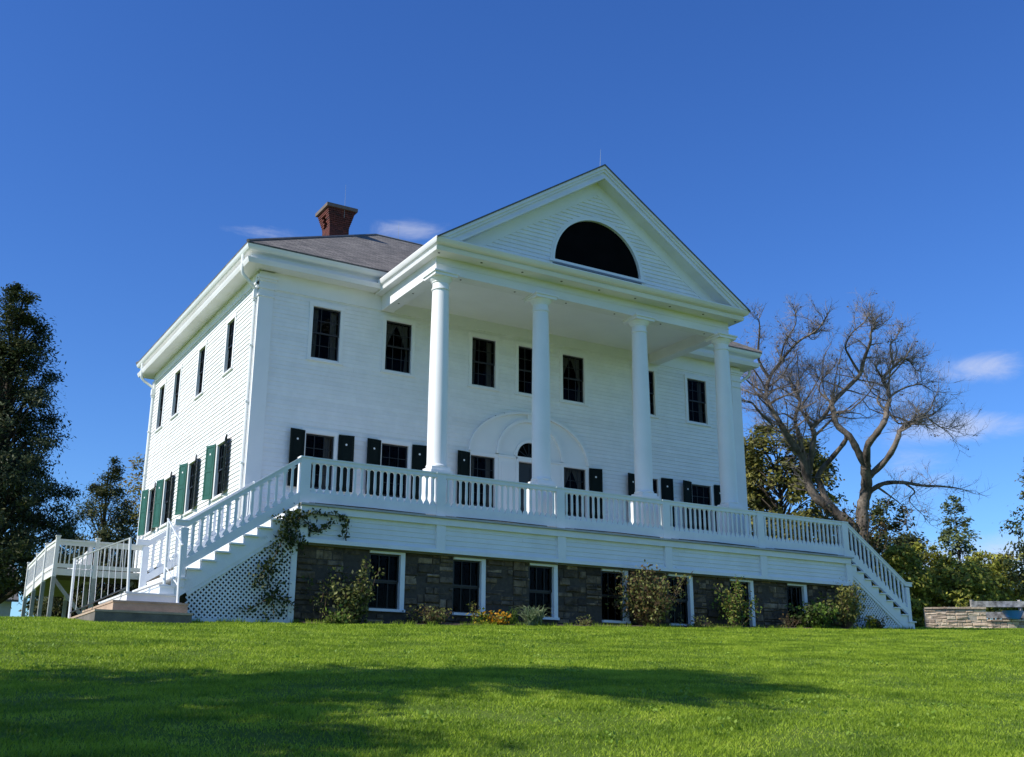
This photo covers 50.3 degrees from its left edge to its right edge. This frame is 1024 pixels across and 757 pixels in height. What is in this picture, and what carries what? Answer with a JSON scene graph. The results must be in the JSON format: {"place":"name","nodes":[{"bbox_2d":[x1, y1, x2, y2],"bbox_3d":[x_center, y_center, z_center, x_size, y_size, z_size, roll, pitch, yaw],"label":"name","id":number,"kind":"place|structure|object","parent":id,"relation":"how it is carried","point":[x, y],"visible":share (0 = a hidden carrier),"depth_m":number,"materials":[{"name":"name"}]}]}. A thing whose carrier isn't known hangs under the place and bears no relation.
{"place":"outdoors","nodes":[
{"label":"outdoors","id":0,"kind":"place"},
{"bbox_2d":[0,565,18,616],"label":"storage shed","id":1,"kind":"structure","parent":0,"point":[5,608],"depth_m":59.46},
{"bbox_2d":[0,616,1023,756],"bbox_3d":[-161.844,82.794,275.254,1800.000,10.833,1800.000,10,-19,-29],"label":"lawn","id":2,"kind":"structure","parent":0,"point":[520,716],"depth_m":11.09,"materials":[{"name":"green plant"}]},
{"bbox_2d":[0,281,98,608],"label":"cedar tree","id":3,"kind":"object","parent":2,"relation":"on","point":[22,463],"visible":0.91,"depth_m":51.95,"materials":[{"name":"green plant"}]},
{"bbox_2d":[19,553,103,616],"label":"bush","id":4,"kind":"object","parent":2,"relation":"on","point":[59,600],"visible":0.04,"depth_m":58.07,"materials":[{"name":"green plant"}]},
{"bbox_2d":[27,583,113,616],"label":"bush","id":5,"kind":"object","parent":2,"relation":"on","point":[88,592],"visible":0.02,"depth_m":60.53,"materials":[{"name":"green plant"}]},
{"bbox_2d":[19,456,138,617],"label":"leafy tree","id":6,"kind":"object","parent":2,"relation":"on","point":[104,533],"visible":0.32,"depth_m":58.68,"materials":[{"name":"green plant"}]},
{"bbox_2d":[21,535,146,617],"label":"access ramp","id":7,"kind":"structure","parent":2,"relation":"on","point":[43,579],"depth_m":39.12,"materials":[{"name":"white wood"}]},
{"bbox_2d":[101,556,133,599],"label":"bush","id":8,"kind":"object","parent":2,"relation":"on","point":[115,588],"visible":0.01,"depth_m":60.42,"materials":[{"name":"green plant"}]},
{"bbox_2d":[104,454,144,541],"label":"autumn tree","id":9,"kind":"object","parent":2,"relation":"on","point":[134,486],"visible":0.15,"depth_m":65.90,"materials":[{"name":"green plant"}]},
{"bbox_2d":[69,584,192,623],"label":"entrance steps","id":10,"kind":"structure","parent":2,"relation":"on","point":[156,604],"depth_m":23.38,"materials":[{"name":"concrete"}]},
{"bbox_2d":[68,537,132,617],"bbox_3d":[-9.314,4.546,24.665,2.932,1.628,0.176,-15,-23,42],"label":"handrail","id":11,"kind":"object","parent":10,"relation":"on","point":[114,592],"visible":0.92,"depth_m":24.68,"materials":[{"name":"wood"}]},
{"bbox_2d":[161,518,182,602],"bbox_3d":[-7.538,4.047,24.319,0.778,1.943,0.177,-14,-22,39],"label":"handrail","id":12,"kind":"object","parent":10,"relation":"on","point":[169,523],"visible":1,"depth_m":24.34,"materials":[{"name":"wood"}]},
{"bbox_2d":[132,152,916,628],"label":"mansion","id":13,"kind":"structure","parent":2,"relation":"on","point":[532,400],"depth_m":33.38,"materials":[{"name":"paint"}]},
{"bbox_2d":[143,483,156,536],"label":"window","id":14,"kind":"structure","parent":13,"relation":"in","point":[150,498],"depth_m":40.32,"materials":[{"name":"paint"}]},
{"bbox_2d":[154,379,166,432],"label":"window","id":15,"kind":"structure","parent":13,"relation":"in","point":[162,388],"depth_m":41.40,"materials":[{"name":"paint"}]},
{"bbox_2d":[159,472,172,528],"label":"window","id":16,"kind":"structure","parent":13,"relation":"in","point":[166,482],"depth_m":38.47,"materials":[{"name":"paint"}]},
{"bbox_2d":[169,364,182,419],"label":"window","id":17,"kind":"structure","parent":13,"relation":"in","point":[177,373],"depth_m":39.55,"materials":[{"name":"paint"}]},
{"bbox_2d":[182,456,197,515],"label":"window","id":18,"kind":"structure","parent":13,"relation":"in","point":[190,475],"depth_m":35.87,"materials":[{"name":"paint"}]},
{"bbox_2d":[193,340,223,400],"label":"window","id":19,"kind":"structure","parent":13,"relation":"in","point":[202,350],"depth_m":36.95,"materials":[{"name":"paint"}]},
{"bbox_2d":[211,436,227,500],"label":"window","id":20,"kind":"structure","parent":13,"relation":"in","point":[219,449],"depth_m":33.23,"materials":[{"name":"paint"}]},
{"bbox_2d":[221,312,237,376],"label":"window","id":21,"kind":"structure","parent":13,"relation":"in","point":[231,324],"depth_m":34.30,"materials":[{"name":"paint"}]},
{"bbox_2d":[238,503,351,619],"bbox_3d":[-5.076,4.450,25.856,2.673,3.070,0.319,10,-19,-29],"label":"climbing vine","id":22,"kind":"object","parent":13,"relation":"attached to","point":[289,519],"visible":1,"depth_m":25.88,"materials":[{"name":"green plant"}]},
{"bbox_2d":[302,428,338,492],"bbox_3d":[-5.872,2.516,32.261,1.180,1.835,0.975,10,-19,-29],"label":"window","id":23,"kind":"structure","parent":13,"relation":"in","point":[318,443],"depth_m":32.05,"materials":[{"name":"paint"}]},
{"bbox_2d":[306,301,344,365],"bbox_3d":[-5.652,-1.360,33.063,1.180,1.855,0.175,10,-19,-29],"label":"window","id":24,"kind":"structure","parent":13,"relation":"in","point":[326,321],"depth_m":33.10,"materials":[{"name":"paint"}]},
{"bbox_2d":[368,550,405,612],"bbox_3d":[-3.156,5.076,27.334,0.988,1.515,0.260,10,-19,-29],"label":"basement window","id":25,"kind":"structure","parent":13,"relation":"in","point":[389,592],"depth_m":27.37,"materials":[{"name":"paint"}]},
{"bbox_2d":[377,438,412,501],"bbox_3d":[-3.799,2.880,33.450,1.180,1.835,0.975,10,-19,-29],"label":"window","id":26,"kind":"structure","parent":13,"relation":"in","point":[394,453],"depth_m":33.23,"materials":[{"name":"paint"}]},
{"bbox_2d":[380,315,415,377],"bbox_3d":[-3.579,-0.996,34.253,1.180,1.855,0.175,10,-19,-29],"label":"window","id":27,"kind":"structure","parent":13,"relation":"in","point":[398,334],"depth_m":34.29,"materials":[{"name":"paint"}]},
{"bbox_2d":[452,557,485,616],"bbox_3d":[-1.136,5.430,28.492,0.968,1.515,0.260,10,-19,-29],"label":"basement window","id":28,"kind":"structure","parent":13,"relation":"in","point":[469,574],"depth_m":28.53,"materials":[{"name":"paint"}]},
{"bbox_2d":[467,450,498,509],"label":"window","id":29,"kind":"structure","parent":13,"relation":"in","point":[482,464],"depth_m":34.75,"materials":[{"name":"paint"}]},
{"bbox_2d":[467,332,499,391],"bbox_3d":[-0.943,-0.534,35.765,1.180,1.855,0.175,10,-19,-29],"label":"window","id":30,"kind":"structure","parent":13,"relation":"in","point":[483,364],"depth_m":35.80,"materials":[{"name":"paint"}]},
{"bbox_2d":[514,341,531,396],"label":"window","id":31,"kind":"structure","parent":13,"relation":"in","point":[523,351],"depth_m":36.56,"materials":[{"name":"paint"}]},
{"bbox_2d":[519,462,531,512],"bbox_3d":[0.526,4.187,35.355,0.900,2.925,0.055,10,-19,-29],"label":"door","id":32,"kind":"structure","parent":13,"relation":"in","point":[525,469],"depth_m":35.55,"materials":[{"name":"paint"}]},
{"bbox_2d":[529,563,559,619],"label":"basement window","id":33,"kind":"structure","parent":13,"relation":"in","point":[543,578],"depth_m":29.67,"materials":[{"name":"glass"}]},
{"bbox_2d":[559,350,588,406],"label":"window","id":34,"kind":"structure","parent":13,"relation":"in","point":[573,366],"depth_m":37.55,"materials":[{"name":"paint"}]},
{"bbox_2d":[561,463,588,519],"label":"window","id":35,"kind":"structure","parent":13,"relation":"in","point":[573,476],"depth_m":36.48,"materials":[{"name":"paint"}]},
{"bbox_2d":[549,216,646,283],"bbox_3d":[2.656,-4.170,34.198,3.660,1.859,0.250,10,-19,-29],"label":"lunette window","id":36,"kind":"structure","parent":13,"relation":"in","point":[588,243],"depth_m":34.20,"materials":[{"name":"black glass"}]},
{"bbox_2d":[601,569,630,623],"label":"basement window","id":37,"kind":"structure","parent":13,"relation":"in","point":[609,615],"depth_m":30.80,"materials":[{"name":"glass"}]},
{"bbox_2d":[631,364,659,417],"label":"window","id":38,"kind":"structure","parent":13,"relation":"in","point":[653,392],"depth_m":39.22,"materials":[{"name":"paint"}]},
{"bbox_2d":[634,473,660,498],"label":"window","id":39,"kind":"structure","parent":13,"relation":"in","point":[656,479],"depth_m":38.24,"materials":[{"name":"paint"}]},
{"bbox_2d":[667,574,693,625],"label":"basement window","id":40,"kind":"structure","parent":13,"relation":"in","point":[686,606],"depth_m":32.02,"materials":[{"name":"glass"}]},
{"bbox_2d":[684,374,711,426],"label":"window","id":41,"kind":"structure","parent":13,"relation":"in","point":[696,388],"depth_m":40.26,"materials":[{"name":"paint"}]},
{"bbox_2d":[689,480,715,531],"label":"window","id":42,"kind":"structure","parent":13,"relation":"in","point":[702,492],"depth_m":39.21,"materials":[{"name":"glass"}]},
{"bbox_2d":[729,579,755,625],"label":"basement window","id":43,"kind":"structure","parent":13,"relation":"in","point":[749,584],"depth_m":33.26,"materials":[{"name":"glass"}]},
{"bbox_2d":[786,583,807,626],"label":"basement window","id":44,"kind":"structure","parent":13,"relation":"in","point":[796,593],"depth_m":34.41,"materials":[{"name":"glass"}]},
{"bbox_2d":[296,621,886,628],"bbox_3d":[3.605,6.884,30.351,19.850,0.680,1.032,10,-19,-29],"label":"soil bed","id":45,"kind":"object","parent":2,"relation":"on","point":[579,625],"visible":0.47,"depth_m":29.23,"materials":[{"name":"brown soil"}]},
{"bbox_2d":[298,567,335,621],"bbox_3d":[-4.667,5.155,25.931,0.884,1.389,0.420,7,-18,-20],"label":"shrub","id":46,"kind":"object","parent":45,"relation":"on","point":[321,596],"visible":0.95,"depth_m":25.90,"materials":[{"name":"green plant"}]},
{"bbox_2d":[320,604,355,623],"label":"plant","id":47,"kind":"object","parent":45,"relation":"on","point":[333,617],"visible":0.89,"depth_m":25.56,"materials":[{"name":"green plant"}]},
{"bbox_2d":[320,556,383,622],"bbox_3d":[-3.805,5.081,26.167,0.892,1.700,1.465,-15,-22,41],"label":"shrub","id":48,"kind":"object","parent":45,"relation":"on","point":[354,601],"visible":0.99,"depth_m":26.09,"materials":[{"name":"green plant"}]},
{"bbox_2d":[402,604,452,623],"bbox_3d":[-2.055,5.856,27.001,1.406,0.566,0.894,10,-19,-29],"label":"plant","id":49,"kind":"object","parent":45,"relation":"on","point":[430,616],"visible":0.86,"depth_m":26.92,"materials":[{"name":"green plant"}]},
{"bbox_2d":[466,601,483,623],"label":"spire plant","id":50,"kind":"object","parent":45,"relation":"on","point":[475,610],"visible":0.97,"depth_m":27.68,"materials":[{"name":"green plant"}]},
{"bbox_2d":[466,608,492,624],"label":"flower clump","id":51,"kind":"object","parent":45,"relation":"on","point":[482,618],"visible":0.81,"depth_m":27.62,"materials":[{"name":"green plant"}]},
{"bbox_2d":[480,610,511,624],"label":"flower clump","id":52,"kind":"object","parent":45,"relation":"on","point":[499,620],"visible":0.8,"depth_m":27.82,"materials":[{"name":"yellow plant"}]},
{"bbox_2d":[493,606,520,623],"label":"strap plant","id":53,"kind":"object","parent":45,"relation":"on","point":[515,619],"visible":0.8,"depth_m":28.26,"materials":[{"name":"green plant"}]},
{"bbox_2d":[511,605,553,625],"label":"strap plant","id":54,"kind":"object","parent":45,"relation":"on","point":[531,616],"visible":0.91,"depth_m":28.34,"materials":[{"name":"green plant"}]},
{"bbox_2d":[575,614,593,626],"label":"plant","id":55,"kind":"object","parent":45,"relation":"on","point":[587,622],"visible":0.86,"depth_m":29.33,"materials":[{"name":"green plant"}]},
{"bbox_2d":[605,559,698,626],"bbox_3d":[3.927,6.081,30.664,2.656,1.871,1.876,10,-19,-29],"label":"shrub","id":56,"kind":"object","parent":45,"relation":"on","point":[651,610],"visible":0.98,"depth_m":30.41,"materials":[{"name":"green plant"}]},
{"bbox_2d":[678,613,713,626],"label":"plant","id":57,"kind":"object","parent":45,"relation":"on","point":[695,623],"visible":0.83,"depth_m":31.22,"materials":[{"name":"green plant"}]},
{"bbox_2d":[709,576,761,626],"bbox_3d":[6.594,6.605,32.277,1.538,1.610,1.347,10,-19,-29],"label":"shrub","id":58,"kind":"object","parent":45,"relation":"on","point":[731,610],"visible":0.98,"depth_m":32.12,"materials":[{"name":"green plant"}]},
{"bbox_2d":[779,611,804,626],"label":"plant","id":59,"kind":"object","parent":45,"relation":"on","point":[788,622],"visible":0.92,"depth_m":33.09,"materials":[{"name":"green plant"}]},
{"bbox_2d":[785,597,840,627],"bbox_3d":[9.379,7.256,33.711,1.376,1.059,1.736,-12,-21,35],"label":"shrub","id":60,"kind":"object","parent":45,"relation":"on","point":[819,613],"visible":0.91,"depth_m":33.46,"materials":[{"name":"green plant"}]},
{"bbox_2d":[816,576,872,627],"bbox_3d":[10.479,7.168,34.705,2.110,1.679,1.246,10,-19,-29],"label":"shrub","id":61,"kind":"object","parent":45,"relation":"on","point":[848,607],"visible":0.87,"depth_m":34.42,"materials":[{"name":"green plant"}]},
{"bbox_2d":[862,614,876,628],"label":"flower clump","id":62,"kind":"object","parent":45,"relation":"on","point":[869,622],"visible":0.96,"depth_m":34.67,"materials":[{"name":"green plant"}]},
{"bbox_2d":[860,616,888,628],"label":"plant","id":63,"kind":"object","parent":45,"relation":"on","point":[878,624],"visible":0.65,"depth_m":34.83,"materials":[{"name":"green plant"}]},
{"bbox_2d":[745,450,787,578],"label":"bushy tree","id":64,"kind":"object","parent":2,"relation":"on","point":[764,462],"visible":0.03,"depth_m":59.40,"materials":[{"name":"green plant"}]},
{"bbox_2d":[734,420,854,579],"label":"bushy tree","id":65,"kind":"object","parent":2,"relation":"on","point":[757,478],"visible":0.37,"depth_m":55.53,"materials":[{"name":"green plant"}]},
{"bbox_2d":[771,509,837,544],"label":"bush","id":66,"kind":"object","parent":2,"relation":"on","point":[802,515],"visible":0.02,"depth_m":52.02,"materials":[{"name":"green plant"}]},
{"bbox_2d":[795,500,902,585],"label":"shrub","id":67,"kind":"object","parent":2,"relation":"on","point":[854,524],"visible":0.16,"depth_m":45.34,"materials":[{"name":"green plant"}]},
{"bbox_2d":[737,289,990,578],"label":"bare tree","id":68,"kind":"object","parent":2,"relation":"on","point":[867,474],"visible":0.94,"depth_m":45.91,"materials":[{"name":"grey plant"}]},
{"bbox_2d":[869,520,905,603],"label":"bush","id":69,"kind":"object","parent":2,"relation":"on","point":[880,544],"visible":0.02,"depth_m":50.51,"materials":[{"name":"green plant"}]},
{"bbox_2d":[852,495,934,616],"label":"bush","id":70,"kind":"object","parent":2,"relation":"on","point":[878,512],"visible":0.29,"depth_m":52.80,"materials":[{"name":"green plant"}]},
{"bbox_2d":[871,526,927,571],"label":"bush","id":71,"kind":"object","parent":2,"relation":"on","point":[910,536],"visible":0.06,"depth_m":55.09,"materials":[{"name":"green plant"}]},
{"bbox_2d":[873,541,939,626],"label":"bush","id":72,"kind":"object","parent":2,"relation":"on","point":[918,589],"visible":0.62,"depth_m":46.97,"materials":[{"name":"green plant"}]},
{"bbox_2d":[893,539,972,621],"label":"bush","id":73,"kind":"object","parent":2,"relation":"on","point":[928,556],"visible":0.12,"depth_m":50.33,"materials":[{"name":"green plant"}]},
{"bbox_2d":[923,607,987,628],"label":"stone wall","id":74,"kind":"structure","parent":2,"relation":"on","point":[954,617],"depth_m":42.02,"materials":[{"name":"beige stone"}]},
{"bbox_2d":[931,495,981,601],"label":"fir tree","id":75,"kind":"object","parent":2,"relation":"on","point":[957,540],"visible":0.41,"depth_m":57.06,"materials":[{"name":"green plant"}]},
{"bbox_2d":[920,554,1011,619],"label":"bush","id":76,"kind":"object","parent":2,"relation":"on","point":[973,579],"visible":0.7,"depth_m":47.46,"materials":[{"name":"green plant"}]},
{"bbox_2d":[946,549,1023,619],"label":"bush","id":77,"kind":"object","parent":2,"relation":"on","point":[981,555],"visible":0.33,"depth_m":49.52,"materials":[{"name":"green plant"}]},
{"bbox_2d":[970,600,1023,619],"bbox_3d":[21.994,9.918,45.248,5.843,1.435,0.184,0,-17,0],"label":"picnic table","id":78,"kind":"object","parent":2,"relation":"on","point":[1019,604],"visible":0.44,"depth_m":45.31,"materials":[{"name":"grey wood"}]},
{"bbox_2d":[983,551,1023,618],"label":"bush","id":79,"kind":"object","parent":2,"relation":"on","point":[1006,573],"visible":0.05,"depth_m":52.03,"materials":[{"name":"green plant"}]},
{"bbox_2d":[987,619,1023,627],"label":"stone wall","id":80,"kind":"structure","parent":2,"relation":"on","point":[1001,623],"depth_m":44.62,"materials":[{"name":"beige stone"}]},
{"bbox_2d":[1001,610,1023,619],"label":"plastic tub","id":81,"kind":"object","parent":80,"relation":"on","point":[1013,614],"visible":1,"depth_m":44.41,"materials":[{"name":"blue plastic"}]},
{"bbox_2d":[991,457,1023,597],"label":"edge tree","id":82,"kind":"object","parent":2,"relation":"on","point":[1020,550],"visible":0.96,"depth_m":49.35,"materials":[{"name":"green plant"}]},
{"bbox_2d":[0,0,1023,619],"label":"sky","id":83,"kind":"structure","parent":0,"point":[824,150],"materials":[{"name":"blue"}]}
]}

